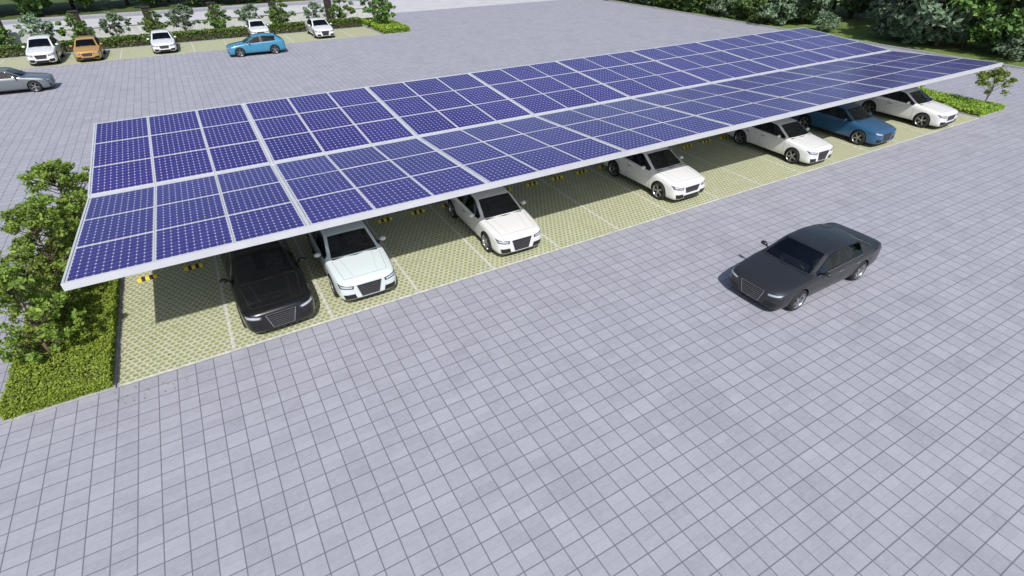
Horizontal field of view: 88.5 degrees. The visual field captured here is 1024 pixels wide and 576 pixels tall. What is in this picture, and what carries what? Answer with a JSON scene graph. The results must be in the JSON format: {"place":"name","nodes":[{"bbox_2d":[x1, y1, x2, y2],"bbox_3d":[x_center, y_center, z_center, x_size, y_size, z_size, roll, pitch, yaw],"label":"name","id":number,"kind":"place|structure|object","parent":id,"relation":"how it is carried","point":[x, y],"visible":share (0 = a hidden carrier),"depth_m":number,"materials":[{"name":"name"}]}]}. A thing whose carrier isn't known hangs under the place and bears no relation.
{"place":"outdoors","nodes":[
{"label":"outdoors","id":0,"kind":"place"},
{"bbox_2d":[0,20,12,44],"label":"trunk","id":1,"kind":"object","parent":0,"point":[1,24],"depth_m":45.53,"materials":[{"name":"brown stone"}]},
{"bbox_2d":[66,10,86,34],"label":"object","id":2,"kind":"structure","parent":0,"point":[75,14],"depth_m":46.95,"materials":[{"name":"brown stone"}]},
{"bbox_2d":[140,6,151,28],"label":"gate pillar","id":3,"kind":"structure","parent":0,"point":[144,8],"depth_m":49.12,"materials":[{"name":"brown stone"}]},
{"bbox_2d":[206,2,219,27],"bbox_3d":[-29.512,-26.892,52.177,0.780,2.588,0.840,-18,39,-24],"label":"trunk","id":4,"kind":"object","parent":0,"point":[208,5],"depth_m":51.41,"materials":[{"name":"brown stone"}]},
{"bbox_2d":[267,0,276,22],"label":"gate pillar","id":5,"kind":"structure","parent":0,"point":[270,3],"depth_m":53.74,"materials":[{"name":"brown stone"}]},
{"bbox_2d":[3,0,552,32],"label":"road","id":6,"kind":"structure","parent":0,"point":[411,5],"depth_m":67.12,"materials":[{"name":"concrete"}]},
{"bbox_2d":[323,0,333,18],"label":"gate pillar","id":7,"kind":"structure","parent":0,"point":[327,4],"depth_m":56.43,"materials":[{"name":"brown stone"}]},
{"bbox_2d":[0,0,1022,69],"bbox_3d":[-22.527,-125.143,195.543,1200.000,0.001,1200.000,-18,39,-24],"label":"ground","id":8,"kind":"structure","parent":0,"point":[8,11],"depth_m":69.34,"materials":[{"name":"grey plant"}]},
{"bbox_2d":[12,0,52,15],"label":"broadleaf tree","id":9,"kind":"object","parent":8,"relation":"on","point":[27,6],"visible":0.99,"depth_m":61.19,"materials":[{"name":"green plant"}]},
{"bbox_2d":[69,0,81,7],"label":"broadleaf tree","id":10,"kind":"object","parent":8,"relation":"on","point":[71,2],"visible":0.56,"depth_m":67.70,"materials":[{"name":"green plant"}]},
{"bbox_2d":[67,0,103,10],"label":"broadleaf tree","id":11,"kind":"object","parent":8,"relation":"on","point":[88,3],"visible":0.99,"depth_m":64.55,"materials":[{"name":"green plant"}]},
{"bbox_2d":[136,0,163,6],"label":"broadleaf tree","id":12,"kind":"object","parent":8,"relation":"on","point":[148,3],"visible":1,"depth_m":67.61,"materials":[{"name":"green plant"}]},
{"bbox_2d":[187,0,199,5],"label":"broadleaf tree","id":13,"kind":"object","parent":8,"relation":"on","point":[193,2],"visible":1,"depth_m":68.03,"materials":[{"name":"green plant"}]},
{"bbox_2d":[0,0,1023,575],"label":"pavement","id":14,"kind":"structure","parent":0,"point":[662,396],"depth_m":11.93,"materials":[{"name":"grey tile"}]},
{"bbox_2d":[0,67,55,91],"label":"driving car","id":15,"kind":"object","parent":14,"relation":"on","point":[12,79],"visible":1,"depth_m":33.59,"materials":[{"name":"grey paint"}]},
{"bbox_2d":[0,213,122,423],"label":"grass planter","id":16,"kind":"object","parent":14,"relation":"on","point":[82,363],"visible":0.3,"depth_m":12.57,"materials":[{"name":"plant"}]},
{"bbox_2d":[0,202,79,290],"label":"tree","id":17,"kind":"object","parent":16,"relation":"in","point":[33,212],"visible":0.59,"depth_m":14.10,"materials":[{"name":"green plant"}]},
{"bbox_2d":[0,194,80,265],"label":"tree","id":18,"kind":"object","parent":16,"relation":"on","point":[69,208],"visible":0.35,"depth_m":15.54,"materials":[{"name":"green plant"}]},
{"bbox_2d":[0,244,83,329],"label":"tree","id":19,"kind":"object","parent":16,"relation":"in","point":[34,266],"visible":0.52,"depth_m":13.29,"materials":[{"name":"green plant"}]},
{"bbox_2d":[0,264,86,364],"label":"tree","id":20,"kind":"object","parent":16,"relation":"in","point":[48,331],"visible":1,"depth_m":12.31,"materials":[{"name":"green plant"}]},
{"bbox_2d":[17,157,88,238],"bbox_3d":[-14.339,-2.699,16.930,2.177,2.941,2.213,-25,42,-31],"label":"tree","id":21,"kind":"object","parent":16,"relation":"in","point":[41,171],"visible":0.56,"depth_m":16.43,"materials":[{"name":"green plant"}]},
{"bbox_2d":[34,160,89,214],"bbox_3d":[-15.458,-3.392,18.463,1.906,2.328,1.961,11,36,15],"label":"tree","id":22,"kind":"object","parent":16,"relation":"in","point":[75,180],"visible":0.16,"depth_m":18.21,"materials":[{"name":"green plant"}]},
{"bbox_2d":[0,17,361,57],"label":"hedge","id":23,"kind":"object","parent":14,"relation":"on","point":[18,50],"visible":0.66,"depth_m":48.48,"materials":[{"name":"plant"}]},
{"bbox_2d":[0,7,372,45],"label":"pavement","id":24,"kind":"structure","parent":14,"relation":"on","point":[136,28],"depth_m":52.20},
{"bbox_2d":[0,27,380,68],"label":"parking bays","id":25,"kind":"object","parent":14,"relation":"on","point":[121,53],"visible":0.67,"depth_m":45.36,"materials":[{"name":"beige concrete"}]},
{"bbox_2d":[22,34,64,65],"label":"parked car","id":26,"kind":"object","parent":25,"relation":"on","point":[44,48],"visible":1,"depth_m":40.39,"materials":[{"name":"white paint"}]},
{"bbox_2d":[69,35,105,61],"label":"parked car","id":27,"kind":"object","parent":25,"relation":"on","point":[88,47],"visible":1,"depth_m":41.53,"materials":[{"name":"orange paint"}]},
{"bbox_2d":[147,29,177,53],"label":"parked car","id":28,"kind":"object","parent":25,"relation":"on","point":[162,40],"visible":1,"depth_m":43.90,"materials":[{"name":"white paint"}]},
{"bbox_2d":[245,18,269,34],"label":"parked car","id":29,"kind":"object","parent":25,"relation":"on","point":[255,25],"visible":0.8,"depth_m":49.49,"materials":[{"name":"white paint"}]},
{"bbox_2d":[305,17,333,37],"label":"parked car","id":30,"kind":"object","parent":25,"relation":"on","point":[316,27],"visible":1,"depth_m":49.40,"materials":[{"name":"white paint"}]},
{"bbox_2d":[226,33,285,56],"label":"driving car","id":31,"kind":"object","parent":14,"relation":"on","point":[263,42],"visible":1,"depth_m":42.83,"materials":[{"name":"blue paint"}]},
{"bbox_2d":[361,17,410,34],"bbox_3d":[-13.140,-27.041,54.073,2.906,0.757,7.914,-18,39,-24],"label":"grass planter","id":32,"kind":"object","parent":14,"relation":"on","point":[389,26],"visible":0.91,"depth_m":52.34,"materials":[{"name":"plant"}]},
{"bbox_2d":[357,0,391,19],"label":"tree","id":33,"kind":"object","parent":32,"relation":"in","point":[362,2],"visible":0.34,"depth_m":54.17,"materials":[{"name":"green plant"}]},
{"bbox_2d":[362,0,395,23],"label":"tree","id":34,"kind":"object","parent":32,"relation":"in","point":[384,15],"visible":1,"depth_m":52.52,"materials":[{"name":"green plant"}]},
{"bbox_2d":[1,0,1023,69],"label":"kerb","id":35,"kind":"structure","parent":14,"relation":"on","point":[939,54],"depth_m":58.94,"materials":[{"name":"concrete"}]},
{"bbox_2d":[119,102,979,386],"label":"parking bays","id":36,"kind":"object","parent":14,"relation":"on","point":[434,245],"visible":0.28,"depth_m":17.63,"materials":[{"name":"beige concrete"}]},
{"bbox_2d":[137,274,157,282],"bbox_3d":[-11.106,-0.311,16.024,0.520,0.098,0.140,-18,39,-24],"label":"wheel stop","id":37,"kind":"object","parent":36,"relation":"on","point":[146,278],"visible":1,"depth_m":15.99,"materials":[{"name":"yellow rubber"}]},
{"bbox_2d":[113,279,198,401],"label":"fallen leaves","id":38,"kind":"object","parent":36,"relation":"on","point":[152,338],"visible":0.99,"depth_m":13.99,"materials":[{"name":"green plant"}]},
{"bbox_2d":[184,263,202,270],"bbox_3d":[-10.014,-0.675,16.538,0.520,0.098,0.140,-18,39,-24],"label":"wheel stop","id":39,"kind":"object","parent":36,"relation":"on","point":[194,266],"visible":1,"depth_m":16.50,"materials":[{"name":"yellow rubber"}]},
{"bbox_2d":[219,231,314,332],"bbox_3d":[-7.254,-0.620,15.227,2.287,1.495,4.907,-20,39,-26],"label":"parked car","id":40,"kind":"object","parent":36,"relation":"on","point":[269,286],"visible":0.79,"depth_m":14.07,"materials":[{"name":"black paint"}]},
{"bbox_2d":[305,216,395,299],"bbox_3d":[-5.152,-1.352,16.324,2.176,1.422,4.669,-18,39,-24],"label":"parked car","id":41,"kind":"object","parent":36,"relation":"on","point":[354,260],"visible":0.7,"depth_m":15.22,"materials":[{"name":"white paint"}]},
{"bbox_2d":[378,217,392,222],"bbox_3d":[-4.610,-2.477,19.083,0.520,0.098,0.140,-18,39,-24],"label":"wheel stop","id":42,"kind":"object","parent":36,"relation":"on","point":[384,219],"visible":1,"depth_m":19.05,"materials":[{"name":"yellow rubber"}]},
{"bbox_2d":[410,209,424,214],"bbox_3d":[-3.518,-2.841,19.597,0.520,0.098,0.140,-18,39,-24],"label":"wheel stop","id":43,"kind":"object","parent":36,"relation":"on","point":[417,211],"visible":1,"depth_m":19.56,"materials":[{"name":"yellow rubber"}]},
{"bbox_2d":[445,186,540,253],"bbox_3d":[-0.806,-2.781,18.342,2.176,1.422,4.669,-18,38,-23],"label":"parked car","id":44,"kind":"object","parent":36,"relation":"on","point":[500,220],"visible":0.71,"depth_m":17.30,"materials":[{"name":"white paint"}]},
{"bbox_2d":[60,27,1002,290],"bbox_3d":[5.144,-7.620,23.856,40.000,3.002,11.590,-18,39,-24],"label":"solar carport","id":45,"kind":"object","parent":36,"relation":"on","point":[156,199],"visible":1,"depth_m":18.75,"materials":[{"name":"blue glass"}]},
{"bbox_2d":[525,181,537,186],"bbox_3d":[0.813,-4.285,21.636,0.520,0.098,0.140,-18,39,-24],"label":"wheel stop","id":46,"kind":"object","parent":36,"relation":"on","point":[531,183],"visible":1,"depth_m":21.60,"materials":[{"name":"yellow rubber"}]},
{"bbox_2d":[551,175,562,180],"bbox_3d":[1.887,-4.644,22.142,0.520,0.098,0.140,-18,39,-24],"label":"wheel stop","id":47,"kind":"object","parent":36,"relation":"on","point":[556,177],"visible":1,"depth_m":22.10,"materials":[{"name":"yellow rubber"}]},
{"bbox_2d":[575,169,586,173],"bbox_3d":[2.978,-5.008,22.656,0.520,0.098,0.140,-18,39,-24],"label":"wheel stop","id":48,"kind":"object","parent":36,"relation":"on","point":[581,171],"visible":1,"depth_m":22.62,"materials":[{"name":"yellow rubber"}]},
{"bbox_2d":[603,147,705,199],"bbox_3d":[5.723,-5.006,21.412,2.264,1.506,4.411,-19,39,-25],"label":"parked car","id":49,"kind":"object","parent":36,"relation":"on","point":[663,172],"visible":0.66,"depth_m":20.52,"materials":[{"name":"white paint"}]},
{"bbox_2d":[726,117,833,163],"bbox_3d":[12.386,-7.157,24.495,2.220,1.451,4.764,-18,39,-24],"label":"parked car","id":50,"kind":"object","parent":36,"relation":"on","point":[791,140],"visible":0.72,"depth_m":23.57,"materials":[{"name":"white paint"}]},
{"bbox_2d":[790,102,896,144],"bbox_3d":[16.569,-8.519,26.417,2.220,1.451,4.764,-18,39,-24],"label":"parked car","id":51,"kind":"object","parent":36,"relation":"on","point":[856,124],"visible":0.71,"depth_m":25.53,"materials":[{"name":"blue paint"}]},
{"bbox_2d":[854,87,958,127],"bbox_3d":[21.279,-9.978,28.375,2.353,1.565,4.584,-19,39,-25],"label":"parked car","id":52,"kind":"object","parent":36,"relation":"on","point":[919,108],"visible":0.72,"depth_m":27.59,"materials":[{"name":"white paint"}]},
{"bbox_2d":[729,222,881,310],"bbox_3d":[8.725,-0.855,15.522,4.859,1.393,2.264,-19,39,-25],"label":"driving car","id":53,"kind":"object","parent":14,"relation":"on","point":[793,271],"visible":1,"depth_m":14.85,"materials":[{"name":"grey paint"}]},
{"bbox_2d":[916,86,1005,117],"bbox_3d":[23.973,-12.589,33.201,2.937,0.440,11.289,-18,39,-24],"label":"grass planter","id":54,"kind":"object","parent":14,"relation":"on","point":[971,106],"visible":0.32,"depth_m":29.95,"materials":[{"name":"plant"}]},
{"bbox_2d":[974,65,1017,102],"bbox_3d":[27.256,-11.417,29.734,2.050,2.230,1.945,15,38,21],"label":"tree","id":55,"kind":"object","parent":54,"relation":"in","point":[1000,72],"visible":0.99,"depth_m":29.42,"materials":[{"name":"green plant"}]},
{"bbox_2d":[614,0,1023,66],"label":"lawn","id":56,"kind":"structure","parent":0,"point":[856,26],"depth_m":49.76,"materials":[{"name":"green plant"}]},
{"bbox_2d":[642,0,656,5],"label":"bush","id":57,"kind":"object","parent":56,"relation":"on","point":[650,2],"visible":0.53,"depth_m":67.52,"materials":[{"name":"green plant"}]},
{"bbox_2d":[652,0,673,7],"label":"bush","id":58,"kind":"object","parent":56,"relation":"on","point":[661,3],"visible":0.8,"depth_m":65.93,"materials":[{"name":"green plant"}]},
{"bbox_2d":[665,0,685,9],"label":"bush","id":59,"kind":"object","parent":56,"relation":"on","point":[678,6],"visible":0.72,"depth_m":64.05,"materials":[{"name":"green plant"}]},
{"bbox_2d":[682,0,711,12],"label":"bush","id":60,"kind":"object","parent":56,"relation":"on","point":[695,8],"visible":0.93,"depth_m":61.93,"materials":[{"name":"green plant"}]},
{"bbox_2d":[701,0,719,14],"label":"bush","id":61,"kind":"object","parent":56,"relation":"on","point":[704,11],"visible":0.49,"depth_m":60.84,"materials":[{"name":"green plant"}]},
{"bbox_2d":[706,0,739,16],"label":"bush","id":62,"kind":"object","parent":56,"relation":"on","point":[724,7],"visible":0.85,"depth_m":58.13,"materials":[{"name":"green plant"}]},
{"bbox_2d":[728,0,755,19],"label":"bush","id":63,"kind":"object","parent":56,"relation":"on","point":[736,9],"visible":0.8,"depth_m":57.52,"materials":[{"name":"green plant"}]},
{"bbox_2d":[744,0,775,23],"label":"bush","id":64,"kind":"object","parent":56,"relation":"on","point":[756,16],"visible":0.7,"depth_m":54.59,"materials":[{"name":"green plant"}]},
{"bbox_2d":[752,0,803,24],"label":"bush","id":65,"kind":"object","parent":56,"relation":"on","point":[788,12],"visible":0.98,"depth_m":53.27,"materials":[{"name":"green plant"}]},
{"bbox_2d":[777,0,834,23],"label":"broadleaf tree","id":66,"kind":"object","parent":56,"relation":"on","point":[810,9],"visible":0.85,"depth_m":53.26,"materials":[{"name":"green plant"}]},
{"bbox_2d":[812,10,842,31],"bbox_3d":[30.505,-25.641,50.610,2.595,1.864,2.970,12,37,16],"label":"bush","id":67,"kind":"object","parent":56,"relation":"on","point":[822,18],"visible":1,"depth_m":50.41,"materials":[{"name":"green plant"}]},
{"bbox_2d":[830,0,836,9],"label":"broadleaf tree","id":68,"kind":"object","parent":56,"relation":"on","point":[834,5],"visible":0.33,"depth_m":63.44,"materials":[{"name":"green plant"}]},
{"bbox_2d":[835,0,875,17],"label":"broadleaf tree","id":69,"kind":"object","parent":56,"relation":"on","point":[853,7],"visible":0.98,"depth_m":56.48,"materials":[{"name":"green plant"}]},
{"bbox_2d":[869,0,947,39],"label":"broadleaf tree","id":70,"kind":"object","parent":56,"relation":"on","point":[889,13],"visible":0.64,"depth_m":45.98,"materials":[{"name":"green plant"}]},
{"bbox_2d":[889,25,936,44],"bbox_3d":[34.801,-21.979,45.053,3.027,2.175,3.465,-12,36,-16],"label":"bush","id":71,"kind":"object","parent":56,"relation":"on","point":[915,40],"visible":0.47,"depth_m":45.22,"materials":[{"name":"green plant"}]},
{"bbox_2d":[886,0,941,39],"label":"broadleaf tree","id":72,"kind":"object","parent":56,"relation":"on","point":[923,32],"visible":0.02,"depth_m":45.91,"materials":[{"name":"green plant"}]},
{"bbox_2d":[898,0,1000,46],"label":"broadleaf tree","id":73,"kind":"object","parent":56,"relation":"on","point":[928,16],"visible":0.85,"depth_m":42.41,"materials":[{"name":"green plant"}]},
{"bbox_2d":[942,0,1023,47],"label":"broadleaf tree","id":74,"kind":"object","parent":56,"relation":"on","point":[982,5],"visible":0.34,"depth_m":40.68,"materials":[{"name":"green plant"}]},
{"bbox_2d":[959,0,1023,53],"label":"broadleaf tree","id":75,"kind":"object","parent":56,"relation":"on","point":[989,34],"visible":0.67,"depth_m":40.38,"materials":[{"name":"green plant"}]},
{"bbox_2d":[991,30,1023,61],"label":"bush","id":76,"kind":"object","parent":56,"relation":"on","point":[1007,51],"visible":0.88,"depth_m":39.65,"materials":[{"name":"green plant"}]},
{"bbox_2d":[1000,0,1023,55],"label":"broadleaf tree","id":77,"kind":"object","parent":56,"relation":"on","point":[1020,5],"visible":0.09,"depth_m":40.65,"materials":[{"name":"green plant"}]},
{"label":"lawn","id":78,"kind":"structure","parent":0,"visible":0},
{"bbox_2d":[0,26,15,44],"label":"tree","id":79,"kind":"object","parent":78,"relation":"on","point":[3,31],"visible":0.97,"depth_m":43.69,"materials":[{"name":"green plant"}]},
{"bbox_2d":[13,12,55,36],"bbox_3d":[-40.025,-21.545,44.337,2.597,3.003,2.934,8,36,11],"label":"tree","id":80,"kind":"object","parent":78,"relation":"on","point":[29,18],"visible":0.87,"depth_m":43.83,"materials":[{"name":"green plant"}]},
{"bbox_2d":[55,13,95,38],"bbox_3d":[-37.792,-22.281,45.518,2.723,2.855,2.362,-21,40,-27],"label":"tree","id":81,"kind":"object","parent":78,"relation":"on","point":[79,28],"visible":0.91,"depth_m":45.22,"materials":[{"name":"green plant"}]},
{"bbox_2d":[98,11,131,35],"bbox_3d":[-35.303,-23.267,46.981,2.384,2.756,2.693,23,41,30],"label":"tree","id":82,"kind":"object","parent":78,"relation":"on","point":[112,17],"visible":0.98,"depth_m":46.44,"materials":[{"name":"green plant"}]},
{"bbox_2d":[137,9,171,32],"bbox_3d":[-32.621,-24.052,48.133,2.593,2.719,2.250,13,37,18],"label":"tree","id":83,"kind":"object","parent":78,"relation":"on","point":[155,22],"visible":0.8,"depth_m":47.71,"materials":[{"name":"green plant"}]},
{"bbox_2d":[164,4,200,30],"bbox_3d":[-30.703,-24.943,49.145,2.595,3.001,2.932,0,35,0],"label":"tree","id":84,"kind":"object","parent":78,"relation":"on","point":[187,11],"visible":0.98,"depth_m":48.48,"materials":[{"name":"green plant"}]},
{"bbox_2d":[202,3,231,27],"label":"tree","id":85,"kind":"object","parent":78,"relation":"on","point":[217,20],"visible":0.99,"depth_m":49.66,"materials":[{"name":"green plant"}]},
{"bbox_2d":[233,3,263,22],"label":"tree","id":86,"kind":"object","parent":78,"relation":"on","point":[244,10],"visible":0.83,"depth_m":50.80,"materials":[{"name":"green plant"}]},
{"bbox_2d":[264,0,295,22],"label":"tree","id":87,"kind":"object","parent":78,"relation":"on","point":[272,11],"visible":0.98,"depth_m":52.13,"materials":[{"name":"green plant"}]},
{"bbox_2d":[302,1,325,18],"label":"tree","id":88,"kind":"object","parent":78,"relation":"on","point":[314,5],"visible":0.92,"depth_m":53.50,"materials":[{"name":"green plant"}]},
{"bbox_2d":[328,0,355,18],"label":"tree","id":89,"kind":"object","parent":78,"relation":"on","point":[337,8],"visible":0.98,"depth_m":54.81,"materials":[{"name":"green plant"}]}
]}

